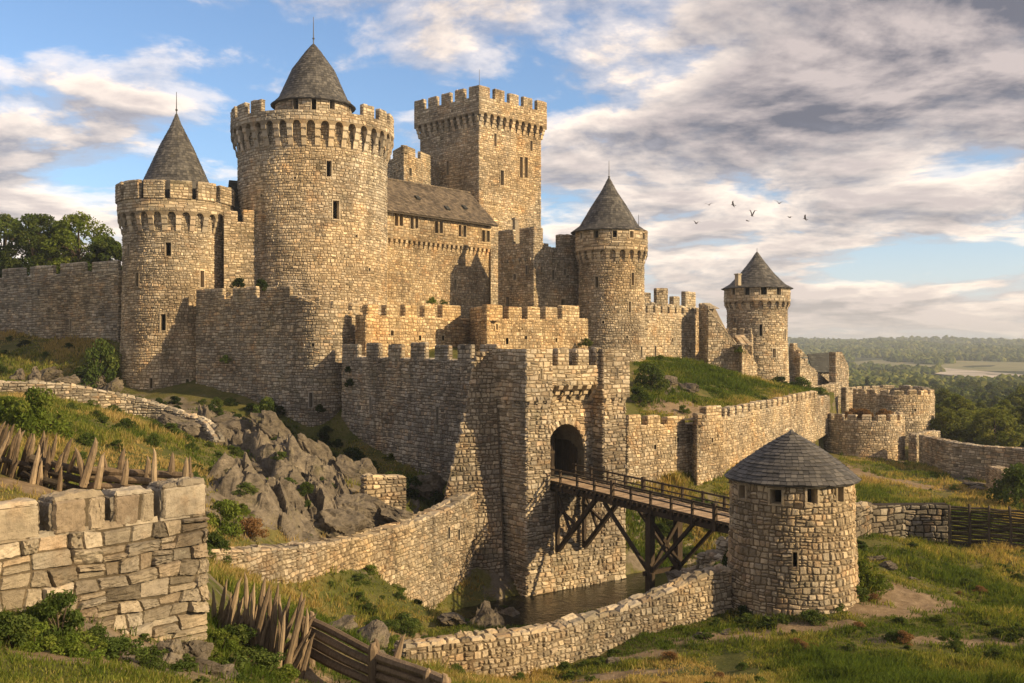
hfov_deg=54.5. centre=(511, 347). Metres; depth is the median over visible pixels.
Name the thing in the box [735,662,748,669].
weed clump
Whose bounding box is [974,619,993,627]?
shrub
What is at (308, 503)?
shrub
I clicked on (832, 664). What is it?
grass
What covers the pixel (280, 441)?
rock
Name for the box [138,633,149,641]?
weed clump
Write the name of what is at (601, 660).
weed clump
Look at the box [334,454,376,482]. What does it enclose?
rock
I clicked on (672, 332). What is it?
curtain wall
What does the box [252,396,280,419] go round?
bush
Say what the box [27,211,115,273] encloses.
tree
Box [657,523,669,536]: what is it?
shrub
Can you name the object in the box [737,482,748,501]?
window
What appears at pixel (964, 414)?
wood tree
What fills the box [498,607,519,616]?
rock
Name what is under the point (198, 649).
rock
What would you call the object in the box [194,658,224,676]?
rock
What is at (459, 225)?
window
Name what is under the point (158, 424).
shrub
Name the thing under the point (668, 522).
shrub
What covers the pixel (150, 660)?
weed clump
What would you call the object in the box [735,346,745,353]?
wall plant
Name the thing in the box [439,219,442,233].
window
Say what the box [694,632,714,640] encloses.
weed clump
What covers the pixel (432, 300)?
wall plant
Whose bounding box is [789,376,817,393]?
bush
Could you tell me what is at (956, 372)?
river
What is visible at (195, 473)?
shrub
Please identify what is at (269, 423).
rock
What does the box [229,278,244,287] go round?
wall plant
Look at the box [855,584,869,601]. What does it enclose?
bush
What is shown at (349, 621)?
rock
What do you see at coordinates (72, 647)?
bush
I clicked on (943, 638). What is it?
weed clump
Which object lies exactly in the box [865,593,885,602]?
shrub
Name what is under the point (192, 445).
shrub
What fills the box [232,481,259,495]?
shrub
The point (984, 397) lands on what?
wood tree
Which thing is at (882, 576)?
bush
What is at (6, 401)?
bush
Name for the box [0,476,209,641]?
block wall
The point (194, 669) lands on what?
weed clump
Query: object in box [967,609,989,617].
shrub
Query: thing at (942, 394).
wood tree
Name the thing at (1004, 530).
wattle fence
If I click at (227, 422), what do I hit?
rock
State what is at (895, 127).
sky
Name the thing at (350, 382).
wall plant
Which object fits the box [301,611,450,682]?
log fence
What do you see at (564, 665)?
bush
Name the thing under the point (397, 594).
shrub
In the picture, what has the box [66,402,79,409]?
shrub
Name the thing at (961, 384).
wood tree
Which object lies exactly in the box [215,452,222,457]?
shrub
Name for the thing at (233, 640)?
bush
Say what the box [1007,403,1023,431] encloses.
wood tree
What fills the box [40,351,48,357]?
shrub
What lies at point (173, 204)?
round tower
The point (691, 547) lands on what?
shrub
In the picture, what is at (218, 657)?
bush
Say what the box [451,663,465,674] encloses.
bush
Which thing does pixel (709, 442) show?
curtain wall
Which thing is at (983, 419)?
wood tree
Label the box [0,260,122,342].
long curtain wall
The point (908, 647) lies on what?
shrub
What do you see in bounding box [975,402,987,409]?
wood tree
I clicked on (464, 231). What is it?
window
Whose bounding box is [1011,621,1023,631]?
shrub
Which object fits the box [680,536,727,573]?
bridge abutment
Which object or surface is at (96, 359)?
bush
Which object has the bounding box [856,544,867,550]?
shrub
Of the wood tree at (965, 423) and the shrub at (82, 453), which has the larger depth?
the wood tree at (965, 423)
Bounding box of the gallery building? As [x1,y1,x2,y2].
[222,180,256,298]
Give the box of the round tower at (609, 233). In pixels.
[571,176,647,361]
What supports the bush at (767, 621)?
on the ground at (900, 597)
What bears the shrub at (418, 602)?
on the ground at (900, 597)
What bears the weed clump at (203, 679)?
on the ground at (900, 597)
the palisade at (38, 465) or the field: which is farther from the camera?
the field
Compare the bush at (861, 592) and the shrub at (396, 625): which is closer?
the bush at (861, 592)
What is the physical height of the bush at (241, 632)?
1.070 m
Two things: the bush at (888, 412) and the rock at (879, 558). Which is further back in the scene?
the bush at (888, 412)
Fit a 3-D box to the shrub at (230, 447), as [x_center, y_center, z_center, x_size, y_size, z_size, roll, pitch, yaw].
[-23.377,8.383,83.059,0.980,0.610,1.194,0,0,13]
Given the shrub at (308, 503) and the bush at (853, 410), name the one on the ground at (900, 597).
the bush at (853, 410)
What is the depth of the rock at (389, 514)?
73.23 m
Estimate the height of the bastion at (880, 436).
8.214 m
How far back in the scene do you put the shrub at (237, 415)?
99.75 m
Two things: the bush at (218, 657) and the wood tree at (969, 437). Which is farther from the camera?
the wood tree at (969, 437)
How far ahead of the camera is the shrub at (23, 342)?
131.64 m
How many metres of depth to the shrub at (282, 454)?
73.35 m
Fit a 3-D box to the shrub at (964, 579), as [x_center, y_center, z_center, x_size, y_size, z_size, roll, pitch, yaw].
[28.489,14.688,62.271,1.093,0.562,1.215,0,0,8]
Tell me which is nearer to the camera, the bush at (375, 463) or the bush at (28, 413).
the bush at (28, 413)
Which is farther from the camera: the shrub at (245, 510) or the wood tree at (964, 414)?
the wood tree at (964, 414)
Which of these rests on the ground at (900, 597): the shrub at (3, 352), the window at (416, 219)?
the shrub at (3, 352)
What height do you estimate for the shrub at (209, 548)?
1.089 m
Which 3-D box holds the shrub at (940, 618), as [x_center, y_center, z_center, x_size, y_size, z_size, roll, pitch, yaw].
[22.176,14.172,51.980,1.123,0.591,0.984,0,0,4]
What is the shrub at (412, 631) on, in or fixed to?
on the ground at (900, 597)
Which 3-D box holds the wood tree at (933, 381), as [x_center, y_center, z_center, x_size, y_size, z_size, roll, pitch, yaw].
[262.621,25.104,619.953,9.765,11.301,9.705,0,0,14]
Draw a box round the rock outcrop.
[197,403,419,541]
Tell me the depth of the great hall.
141.84 m
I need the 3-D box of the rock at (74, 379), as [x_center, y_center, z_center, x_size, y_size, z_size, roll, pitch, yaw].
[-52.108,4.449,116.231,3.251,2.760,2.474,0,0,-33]
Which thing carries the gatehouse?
on the ground at (900, 597)
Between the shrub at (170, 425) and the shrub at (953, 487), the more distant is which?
the shrub at (953, 487)
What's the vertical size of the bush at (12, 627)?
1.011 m
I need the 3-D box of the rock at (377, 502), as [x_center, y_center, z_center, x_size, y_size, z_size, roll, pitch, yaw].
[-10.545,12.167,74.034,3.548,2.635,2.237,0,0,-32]
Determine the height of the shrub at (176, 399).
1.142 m
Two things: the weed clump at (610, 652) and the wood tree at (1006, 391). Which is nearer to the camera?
the weed clump at (610, 652)
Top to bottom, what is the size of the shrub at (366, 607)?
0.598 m
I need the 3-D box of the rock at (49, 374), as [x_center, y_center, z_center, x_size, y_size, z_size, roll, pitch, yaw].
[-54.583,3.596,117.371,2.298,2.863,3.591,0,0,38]
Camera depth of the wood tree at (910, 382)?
570.35 m
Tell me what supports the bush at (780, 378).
on the ground at (900, 597)
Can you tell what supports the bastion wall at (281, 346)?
on the ground at (900, 597)
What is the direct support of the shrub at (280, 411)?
on the ground at (900, 597)
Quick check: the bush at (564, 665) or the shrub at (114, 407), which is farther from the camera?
the shrub at (114, 407)
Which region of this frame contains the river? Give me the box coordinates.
[935,368,1022,377]
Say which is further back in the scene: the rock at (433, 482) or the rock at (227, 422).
the rock at (227, 422)
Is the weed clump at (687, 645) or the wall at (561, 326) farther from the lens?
the wall at (561, 326)
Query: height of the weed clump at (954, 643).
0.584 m
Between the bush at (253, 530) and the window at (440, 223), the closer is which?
the bush at (253, 530)
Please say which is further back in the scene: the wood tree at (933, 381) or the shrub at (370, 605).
the wood tree at (933, 381)
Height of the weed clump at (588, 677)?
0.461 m
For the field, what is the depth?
1506.59 m
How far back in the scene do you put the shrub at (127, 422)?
73.19 m
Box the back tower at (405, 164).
[387,145,439,185]
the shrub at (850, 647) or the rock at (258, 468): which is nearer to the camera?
the shrub at (850, 647)
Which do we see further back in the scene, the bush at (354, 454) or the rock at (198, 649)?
the bush at (354, 454)
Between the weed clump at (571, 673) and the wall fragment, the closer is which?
the weed clump at (571, 673)
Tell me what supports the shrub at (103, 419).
on the ground at (900, 597)
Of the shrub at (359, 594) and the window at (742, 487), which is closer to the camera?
the window at (742, 487)
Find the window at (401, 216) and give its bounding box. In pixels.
[399,214,403,226]
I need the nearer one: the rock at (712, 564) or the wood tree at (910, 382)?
the rock at (712, 564)
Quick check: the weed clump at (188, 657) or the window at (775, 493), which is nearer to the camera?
the weed clump at (188, 657)
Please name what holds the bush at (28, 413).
on the ground at (900, 597)
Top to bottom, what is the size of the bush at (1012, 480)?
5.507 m
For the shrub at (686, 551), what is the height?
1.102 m
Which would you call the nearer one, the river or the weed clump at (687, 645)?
the weed clump at (687, 645)
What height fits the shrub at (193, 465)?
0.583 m
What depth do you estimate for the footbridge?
74.30 m
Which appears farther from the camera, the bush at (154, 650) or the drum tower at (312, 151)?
the drum tower at (312, 151)
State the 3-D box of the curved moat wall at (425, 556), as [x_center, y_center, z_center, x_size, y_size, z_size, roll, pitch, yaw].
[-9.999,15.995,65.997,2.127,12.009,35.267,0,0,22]
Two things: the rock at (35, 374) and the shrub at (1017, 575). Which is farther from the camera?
the rock at (35, 374)
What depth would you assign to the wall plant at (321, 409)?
103.77 m
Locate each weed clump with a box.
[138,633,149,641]
[139,654,169,670]
[171,661,198,671]
[176,659,197,670]
[182,653,195,661]
[193,676,209,682]
[236,674,251,682]
[562,669,581,678]
[575,660,588,666]
[584,675,598,680]
[592,656,604,666]
[606,648,621,656]
[658,651,677,660]
[685,643,696,647]
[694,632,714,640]
[714,671,727,679]
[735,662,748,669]
[746,675,769,682]
[790,637,804,644]
[798,641,809,651]
[938,635,950,641]
[946,640,962,652]
[950,631,962,637]
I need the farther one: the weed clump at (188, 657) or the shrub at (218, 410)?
the shrub at (218, 410)
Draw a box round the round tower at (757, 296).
[721,252,792,382]
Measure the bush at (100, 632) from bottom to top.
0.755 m
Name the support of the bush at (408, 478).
on the ground at (900, 597)
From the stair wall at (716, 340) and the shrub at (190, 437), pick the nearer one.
the shrub at (190, 437)
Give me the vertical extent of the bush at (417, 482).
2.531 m
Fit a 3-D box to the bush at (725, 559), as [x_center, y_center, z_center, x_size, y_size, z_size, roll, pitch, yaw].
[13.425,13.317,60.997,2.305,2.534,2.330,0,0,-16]
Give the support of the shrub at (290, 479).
on the rock outcrop
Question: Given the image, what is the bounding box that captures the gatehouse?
[484,347,629,596]
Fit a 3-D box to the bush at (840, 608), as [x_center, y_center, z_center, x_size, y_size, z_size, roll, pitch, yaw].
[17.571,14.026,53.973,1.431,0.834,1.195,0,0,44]
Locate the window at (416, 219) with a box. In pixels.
[414,216,418,229]
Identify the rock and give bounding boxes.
[9,368,25,381]
[27,366,44,381]
[40,366,63,381]
[51,374,79,384]
[78,377,91,386]
[90,371,106,389]
[103,377,123,392]
[155,411,202,438]
[155,638,185,664]
[181,640,213,659]
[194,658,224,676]
[210,414,250,431]
[220,664,238,681]
[250,410,296,440]
[251,461,270,475]
[270,438,286,449]
[297,432,335,465]
[300,531,318,541]
[309,508,368,537]
[330,615,358,630]
[333,493,376,527]
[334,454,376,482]
[356,619,390,649]
[369,495,386,526]
[376,504,413,524]
[409,472,446,498]
[437,612,471,625]
[470,600,505,627]
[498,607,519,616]
[606,657,620,664]
[663,375,678,385]
[665,569,681,582]
[678,383,699,392]
[702,558,723,568]
[719,628,731,634]
[867,555,885,561]
[879,561,897,570]
[891,630,913,645]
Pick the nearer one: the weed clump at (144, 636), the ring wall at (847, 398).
the weed clump at (144, 636)
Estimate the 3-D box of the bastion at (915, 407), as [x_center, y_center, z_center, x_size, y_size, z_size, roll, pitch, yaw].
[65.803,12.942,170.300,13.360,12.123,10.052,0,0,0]
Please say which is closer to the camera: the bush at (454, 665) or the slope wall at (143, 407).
the bush at (454, 665)
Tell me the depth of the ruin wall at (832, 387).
173.34 m
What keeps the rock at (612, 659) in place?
on the ground at (900, 597)
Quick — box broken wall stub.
[985,465,1022,499]
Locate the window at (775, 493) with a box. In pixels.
[767,486,785,505]
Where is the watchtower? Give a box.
[724,429,861,617]
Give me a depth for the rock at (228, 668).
26.85 m
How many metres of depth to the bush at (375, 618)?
57.13 m
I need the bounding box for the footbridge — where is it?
[550,464,729,592]
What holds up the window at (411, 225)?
in the great hall
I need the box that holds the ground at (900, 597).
[0,333,1023,682]
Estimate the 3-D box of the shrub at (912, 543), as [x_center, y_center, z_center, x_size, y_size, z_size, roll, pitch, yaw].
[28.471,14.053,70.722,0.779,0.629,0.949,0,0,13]
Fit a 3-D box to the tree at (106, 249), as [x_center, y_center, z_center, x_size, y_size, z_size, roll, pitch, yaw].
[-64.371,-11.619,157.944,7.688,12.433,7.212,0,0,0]
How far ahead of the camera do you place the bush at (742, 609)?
54.81 m
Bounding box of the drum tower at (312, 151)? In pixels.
[230,17,393,314]
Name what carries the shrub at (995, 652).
on the ground at (900, 597)
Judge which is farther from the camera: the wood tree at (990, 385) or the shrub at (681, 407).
the wood tree at (990, 385)
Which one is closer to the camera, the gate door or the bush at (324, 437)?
the gate door
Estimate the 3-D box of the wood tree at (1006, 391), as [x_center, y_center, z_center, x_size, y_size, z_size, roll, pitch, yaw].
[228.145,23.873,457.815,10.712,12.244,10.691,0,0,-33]
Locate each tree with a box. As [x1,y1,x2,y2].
[0,213,28,277]
[0,213,72,275]
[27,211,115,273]
[29,234,82,265]
[82,236,121,271]
[864,377,869,385]
[904,380,914,385]
[917,382,929,386]
[928,379,938,385]
[928,410,968,441]
[930,384,940,390]
[934,388,953,402]
[935,397,952,429]
[937,409,957,429]
[939,393,980,413]
[949,387,964,394]
[949,408,976,435]
[952,421,973,441]
[953,380,973,391]
[959,426,981,443]
[964,394,972,399]
[966,407,1023,446]
[970,380,982,388]
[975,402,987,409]
[981,393,988,400]
[981,417,1015,439]
[985,382,999,391]
[986,396,1000,407]
[988,399,1014,411]
[1000,387,1015,397]
[1004,385,1023,407]
[1005,381,1013,386]
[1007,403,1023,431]
[1008,428,1023,447]
[1017,418,1023,443]
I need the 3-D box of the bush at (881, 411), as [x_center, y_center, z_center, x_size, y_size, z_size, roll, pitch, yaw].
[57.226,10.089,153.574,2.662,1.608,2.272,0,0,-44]
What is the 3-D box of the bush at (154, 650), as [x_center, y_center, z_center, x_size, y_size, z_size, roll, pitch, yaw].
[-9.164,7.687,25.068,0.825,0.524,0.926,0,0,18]
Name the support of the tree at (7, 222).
on the ground at (900, 597)
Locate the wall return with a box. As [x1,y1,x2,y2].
[908,430,940,461]
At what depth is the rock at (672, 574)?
61.88 m
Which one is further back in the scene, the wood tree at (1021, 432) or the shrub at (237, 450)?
the wood tree at (1021, 432)
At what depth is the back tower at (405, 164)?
164.03 m
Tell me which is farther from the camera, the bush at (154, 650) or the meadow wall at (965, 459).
the meadow wall at (965, 459)
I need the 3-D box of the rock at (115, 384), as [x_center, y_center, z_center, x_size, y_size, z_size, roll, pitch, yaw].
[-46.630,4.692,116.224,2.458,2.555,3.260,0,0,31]
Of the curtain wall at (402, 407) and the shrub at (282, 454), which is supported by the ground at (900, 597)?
the curtain wall at (402, 407)
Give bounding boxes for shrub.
[0,350,9,355]
[0,363,10,375]
[16,339,31,346]
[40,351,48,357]
[61,418,75,428]
[65,343,72,349]
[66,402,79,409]
[70,451,87,461]
[75,432,96,446]
[83,400,100,407]
[90,410,106,417]
[97,416,109,423]
[104,405,124,411]
[108,439,122,450]
[112,423,126,429]
[119,417,137,431]
[145,432,161,446]
[149,419,163,428]
[154,397,166,404]
[161,422,185,432]
[168,396,182,404]
[171,428,186,436]
[183,434,194,442]
[185,443,199,450]
[191,463,205,469]
[192,471,204,478]
[198,399,206,404]
[205,441,213,446]
[207,397,223,407]
[207,543,215,558]
[208,404,216,410]
[211,408,224,416]
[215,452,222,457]
[223,397,239,405]
[226,445,234,449]
[230,446,243,456]
[232,413,244,419]
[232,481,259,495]
[240,505,254,517]
[243,403,258,411]
[271,451,287,459]
[275,406,285,416]
[284,477,297,483]
[297,481,313,496]
[304,499,310,506]
[319,425,333,433]
[330,439,343,446]
[350,573,370,585]
[351,591,370,603]
[355,604,376,613]
[363,602,377,615]
[364,564,378,576]
[382,453,394,461]
[385,619,403,631]
[391,583,404,592]
[393,591,405,599]
[398,621,419,637]
[413,598,422,604]
[418,496,429,502]
[654,355,664,360]
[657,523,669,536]
[663,520,672,531]
[677,405,691,413]
[683,547,693,556]
[686,532,693,539]
[688,545,701,555]
[841,642,856,651]
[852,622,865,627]
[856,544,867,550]
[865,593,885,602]
[881,629,911,642]
[891,616,916,626]
[903,645,917,651]
[907,541,918,548]
[929,614,947,623]
[947,638,964,645]
[949,484,960,489]
[961,577,972,585]
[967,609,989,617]
[972,585,987,594]
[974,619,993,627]
[983,645,1003,659]
[987,628,1003,637]
[994,563,1009,567]
[1004,630,1023,642]
[1010,573,1023,581]
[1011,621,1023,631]
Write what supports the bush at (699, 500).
on the ground at (900, 597)
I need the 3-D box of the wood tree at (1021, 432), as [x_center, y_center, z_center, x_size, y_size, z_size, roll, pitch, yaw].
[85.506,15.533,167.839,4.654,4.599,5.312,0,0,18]
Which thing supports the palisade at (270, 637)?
on the ground at (900, 597)
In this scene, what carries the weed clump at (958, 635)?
on the ground at (900, 597)
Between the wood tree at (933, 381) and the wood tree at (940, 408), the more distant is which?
the wood tree at (933, 381)
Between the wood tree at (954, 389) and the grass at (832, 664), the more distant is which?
the wood tree at (954, 389)
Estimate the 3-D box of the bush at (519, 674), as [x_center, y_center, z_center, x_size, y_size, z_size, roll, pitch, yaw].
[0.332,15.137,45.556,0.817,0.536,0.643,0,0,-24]
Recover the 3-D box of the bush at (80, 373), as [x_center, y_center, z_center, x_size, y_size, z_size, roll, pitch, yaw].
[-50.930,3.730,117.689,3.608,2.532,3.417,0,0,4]
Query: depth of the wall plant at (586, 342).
127.85 m
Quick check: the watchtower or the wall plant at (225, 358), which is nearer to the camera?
the watchtower
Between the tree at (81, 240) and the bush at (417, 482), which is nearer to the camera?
the bush at (417, 482)
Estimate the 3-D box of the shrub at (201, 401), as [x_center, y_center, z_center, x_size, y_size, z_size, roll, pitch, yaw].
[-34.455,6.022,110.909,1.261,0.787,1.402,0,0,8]
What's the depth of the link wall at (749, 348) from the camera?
164.29 m
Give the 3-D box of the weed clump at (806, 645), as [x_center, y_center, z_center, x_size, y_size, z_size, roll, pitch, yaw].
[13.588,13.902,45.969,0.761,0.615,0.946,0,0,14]
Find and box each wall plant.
[219,355,230,362]
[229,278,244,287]
[256,278,269,290]
[315,404,326,412]
[344,366,350,372]
[344,378,353,386]
[425,297,437,303]
[577,338,593,346]
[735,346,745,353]
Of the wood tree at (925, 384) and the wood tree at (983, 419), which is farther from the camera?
the wood tree at (925, 384)
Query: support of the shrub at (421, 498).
on the rock outcrop
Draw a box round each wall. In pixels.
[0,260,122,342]
[0,380,224,444]
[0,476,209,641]
[195,286,362,426]
[207,491,477,610]
[341,342,500,480]
[355,304,587,357]
[392,563,732,676]
[544,234,578,306]
[625,390,829,485]
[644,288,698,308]
[644,305,698,359]
[698,303,738,371]
[726,328,753,357]
[789,343,828,386]
[812,382,837,413]
[829,351,848,413]
[841,385,929,419]
[855,501,947,541]
[918,435,1023,479]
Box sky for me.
[0,0,1023,339]
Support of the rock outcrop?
on the ground at (900, 597)
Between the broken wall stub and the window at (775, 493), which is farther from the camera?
the broken wall stub
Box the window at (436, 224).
[434,219,443,234]
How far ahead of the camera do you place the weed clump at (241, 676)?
25.82 m
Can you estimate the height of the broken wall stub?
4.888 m
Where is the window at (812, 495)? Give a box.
[803,487,820,506]
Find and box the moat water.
[452,562,696,627]
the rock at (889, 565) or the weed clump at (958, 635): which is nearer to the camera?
the weed clump at (958, 635)
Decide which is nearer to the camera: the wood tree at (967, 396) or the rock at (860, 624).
the rock at (860, 624)
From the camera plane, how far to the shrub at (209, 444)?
81.12 m
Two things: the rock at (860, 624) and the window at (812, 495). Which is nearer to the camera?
the rock at (860, 624)
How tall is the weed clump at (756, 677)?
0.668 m
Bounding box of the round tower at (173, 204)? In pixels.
[115,92,235,389]
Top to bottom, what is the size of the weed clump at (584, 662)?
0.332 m
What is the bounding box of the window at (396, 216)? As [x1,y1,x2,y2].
[394,213,403,227]
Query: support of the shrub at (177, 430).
on the ground at (900, 597)
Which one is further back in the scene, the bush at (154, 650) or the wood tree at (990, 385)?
the wood tree at (990, 385)
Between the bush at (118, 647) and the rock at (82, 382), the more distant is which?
the rock at (82, 382)
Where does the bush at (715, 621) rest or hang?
on the ground at (900, 597)
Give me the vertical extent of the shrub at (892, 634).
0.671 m
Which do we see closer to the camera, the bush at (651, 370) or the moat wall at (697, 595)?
the moat wall at (697, 595)
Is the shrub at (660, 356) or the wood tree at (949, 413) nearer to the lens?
the shrub at (660, 356)
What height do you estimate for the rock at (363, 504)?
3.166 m
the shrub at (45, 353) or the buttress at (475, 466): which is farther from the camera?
the shrub at (45, 353)
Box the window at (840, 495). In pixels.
[834,486,844,504]
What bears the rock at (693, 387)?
on the ground at (900, 597)
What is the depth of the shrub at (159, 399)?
104.39 m
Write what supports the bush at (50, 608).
on the ground at (900, 597)
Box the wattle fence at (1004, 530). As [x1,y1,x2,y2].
[948,504,1023,548]
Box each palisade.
[0,422,192,490]
[209,572,316,678]
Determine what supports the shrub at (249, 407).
on the ground at (900, 597)
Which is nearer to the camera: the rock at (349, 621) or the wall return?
the rock at (349, 621)
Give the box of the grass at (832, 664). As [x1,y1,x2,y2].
[0,328,1023,682]
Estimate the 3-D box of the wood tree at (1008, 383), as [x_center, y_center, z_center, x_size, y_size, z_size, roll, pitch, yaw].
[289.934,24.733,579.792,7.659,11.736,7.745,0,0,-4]
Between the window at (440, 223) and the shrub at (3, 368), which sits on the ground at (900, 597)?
the shrub at (3, 368)
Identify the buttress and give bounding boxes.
[444,351,504,577]
[732,335,757,376]
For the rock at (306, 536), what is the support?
on the ground at (900, 597)
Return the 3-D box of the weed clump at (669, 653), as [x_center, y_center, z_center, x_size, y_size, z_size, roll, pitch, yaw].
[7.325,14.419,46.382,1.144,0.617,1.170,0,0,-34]
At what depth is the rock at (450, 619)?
61.21 m
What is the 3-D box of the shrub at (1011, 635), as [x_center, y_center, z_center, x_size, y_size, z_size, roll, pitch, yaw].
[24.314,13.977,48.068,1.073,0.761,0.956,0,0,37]
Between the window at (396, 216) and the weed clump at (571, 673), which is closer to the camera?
the weed clump at (571, 673)
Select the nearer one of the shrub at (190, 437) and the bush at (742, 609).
the bush at (742, 609)
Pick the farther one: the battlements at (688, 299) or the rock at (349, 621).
the battlements at (688, 299)
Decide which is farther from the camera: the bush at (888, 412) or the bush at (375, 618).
the bush at (888, 412)
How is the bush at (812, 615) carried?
on the ground at (900, 597)
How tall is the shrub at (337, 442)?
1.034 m
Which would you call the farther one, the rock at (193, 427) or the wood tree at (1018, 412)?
the wood tree at (1018, 412)
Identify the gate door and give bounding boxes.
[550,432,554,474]
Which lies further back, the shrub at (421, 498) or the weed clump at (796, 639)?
the shrub at (421, 498)
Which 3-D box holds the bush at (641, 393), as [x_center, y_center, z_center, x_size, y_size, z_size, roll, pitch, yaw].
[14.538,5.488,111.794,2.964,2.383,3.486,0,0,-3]
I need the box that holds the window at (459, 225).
[458,223,466,238]
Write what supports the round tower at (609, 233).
on the ground at (900, 597)
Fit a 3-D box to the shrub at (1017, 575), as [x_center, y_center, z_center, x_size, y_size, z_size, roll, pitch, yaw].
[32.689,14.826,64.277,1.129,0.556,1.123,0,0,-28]
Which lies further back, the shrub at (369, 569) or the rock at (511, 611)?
the rock at (511, 611)
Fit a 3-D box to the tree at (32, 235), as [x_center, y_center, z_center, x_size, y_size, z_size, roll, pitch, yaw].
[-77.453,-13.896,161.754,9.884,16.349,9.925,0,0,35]
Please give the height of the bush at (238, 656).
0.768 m
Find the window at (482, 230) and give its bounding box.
[481,228,489,243]
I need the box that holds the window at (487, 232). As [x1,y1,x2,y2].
[486,230,489,242]
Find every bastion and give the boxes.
[823,412,905,460]
[852,388,934,445]
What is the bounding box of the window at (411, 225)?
[409,215,418,230]
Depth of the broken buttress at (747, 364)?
153.54 m
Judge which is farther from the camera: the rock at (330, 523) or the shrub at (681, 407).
the shrub at (681, 407)
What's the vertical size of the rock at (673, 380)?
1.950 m
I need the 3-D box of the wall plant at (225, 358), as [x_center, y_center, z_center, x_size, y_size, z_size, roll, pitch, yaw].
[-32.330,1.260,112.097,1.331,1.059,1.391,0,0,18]
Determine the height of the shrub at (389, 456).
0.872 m
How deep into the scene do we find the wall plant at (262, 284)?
119.05 m
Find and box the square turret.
[498,226,548,318]
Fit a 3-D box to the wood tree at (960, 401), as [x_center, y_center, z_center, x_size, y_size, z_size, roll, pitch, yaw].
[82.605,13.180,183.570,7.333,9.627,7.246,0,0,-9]
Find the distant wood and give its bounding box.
[787,335,1023,395]
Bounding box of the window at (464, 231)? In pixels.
[462,226,466,237]
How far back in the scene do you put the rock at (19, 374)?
115.66 m
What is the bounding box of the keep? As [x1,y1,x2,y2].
[414,69,546,304]
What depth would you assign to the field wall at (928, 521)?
75.54 m
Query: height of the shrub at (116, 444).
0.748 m
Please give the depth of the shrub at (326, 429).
105.47 m
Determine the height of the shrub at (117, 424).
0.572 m
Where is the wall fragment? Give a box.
[360,473,405,509]
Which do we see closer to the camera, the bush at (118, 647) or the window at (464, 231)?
the bush at (118, 647)
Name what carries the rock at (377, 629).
on the ground at (900, 597)
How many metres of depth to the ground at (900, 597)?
60.56 m
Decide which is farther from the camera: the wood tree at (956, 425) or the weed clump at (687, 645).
the wood tree at (956, 425)
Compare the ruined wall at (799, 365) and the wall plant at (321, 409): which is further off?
the ruined wall at (799, 365)
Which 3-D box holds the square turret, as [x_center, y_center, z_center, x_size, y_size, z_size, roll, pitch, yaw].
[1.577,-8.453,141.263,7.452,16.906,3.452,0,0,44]
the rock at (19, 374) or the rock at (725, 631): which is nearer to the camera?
the rock at (725, 631)
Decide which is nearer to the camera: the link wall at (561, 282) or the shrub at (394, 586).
the shrub at (394, 586)
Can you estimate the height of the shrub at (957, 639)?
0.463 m
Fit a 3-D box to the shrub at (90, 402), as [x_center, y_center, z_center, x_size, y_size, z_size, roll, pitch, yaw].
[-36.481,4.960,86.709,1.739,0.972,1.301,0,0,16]
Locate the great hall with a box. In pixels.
[387,178,497,318]
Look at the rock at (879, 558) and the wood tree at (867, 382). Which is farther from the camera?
the wood tree at (867, 382)
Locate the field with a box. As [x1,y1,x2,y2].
[855,360,1023,370]
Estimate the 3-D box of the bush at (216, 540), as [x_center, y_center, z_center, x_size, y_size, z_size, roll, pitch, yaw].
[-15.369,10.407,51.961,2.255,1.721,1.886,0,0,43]
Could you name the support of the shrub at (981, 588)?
on the ground at (900, 597)
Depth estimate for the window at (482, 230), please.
148.33 m
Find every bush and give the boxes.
[0,395,23,423]
[0,612,38,649]
[1,386,74,440]
[15,621,67,652]
[28,589,85,643]
[49,631,107,660]
[69,369,88,383]
[72,337,121,387]
[82,623,117,646]
[101,634,149,661]
[134,645,169,655]
[206,498,244,536]
[206,531,232,564]
[208,642,223,662]
[209,628,241,651]
[221,651,248,674]
[222,623,263,661]
[239,517,268,537]
[244,647,285,673]
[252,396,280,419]
[271,663,310,682]
[282,421,293,435]
[315,432,331,445]
[343,447,365,461]
[363,616,392,629]
[371,460,383,473]
[386,470,416,495]
[393,611,424,630]
[406,476,437,499]
[425,493,444,507]
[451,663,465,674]
[512,672,525,680]
[556,661,569,671]
[629,386,653,406]
[633,362,670,391]
[690,496,719,510]
[709,617,720,627]
[714,548,727,566]
[732,605,752,615]
[734,612,755,627]
[753,613,788,630]
[770,376,786,383]
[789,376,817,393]
[799,609,828,625]
[816,387,829,395]
[835,603,846,612]
[849,408,856,414]
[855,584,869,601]
[858,409,873,416]
[858,558,889,596]
[875,408,886,415]
[875,574,893,589]
[883,410,892,418]
[986,463,1023,509]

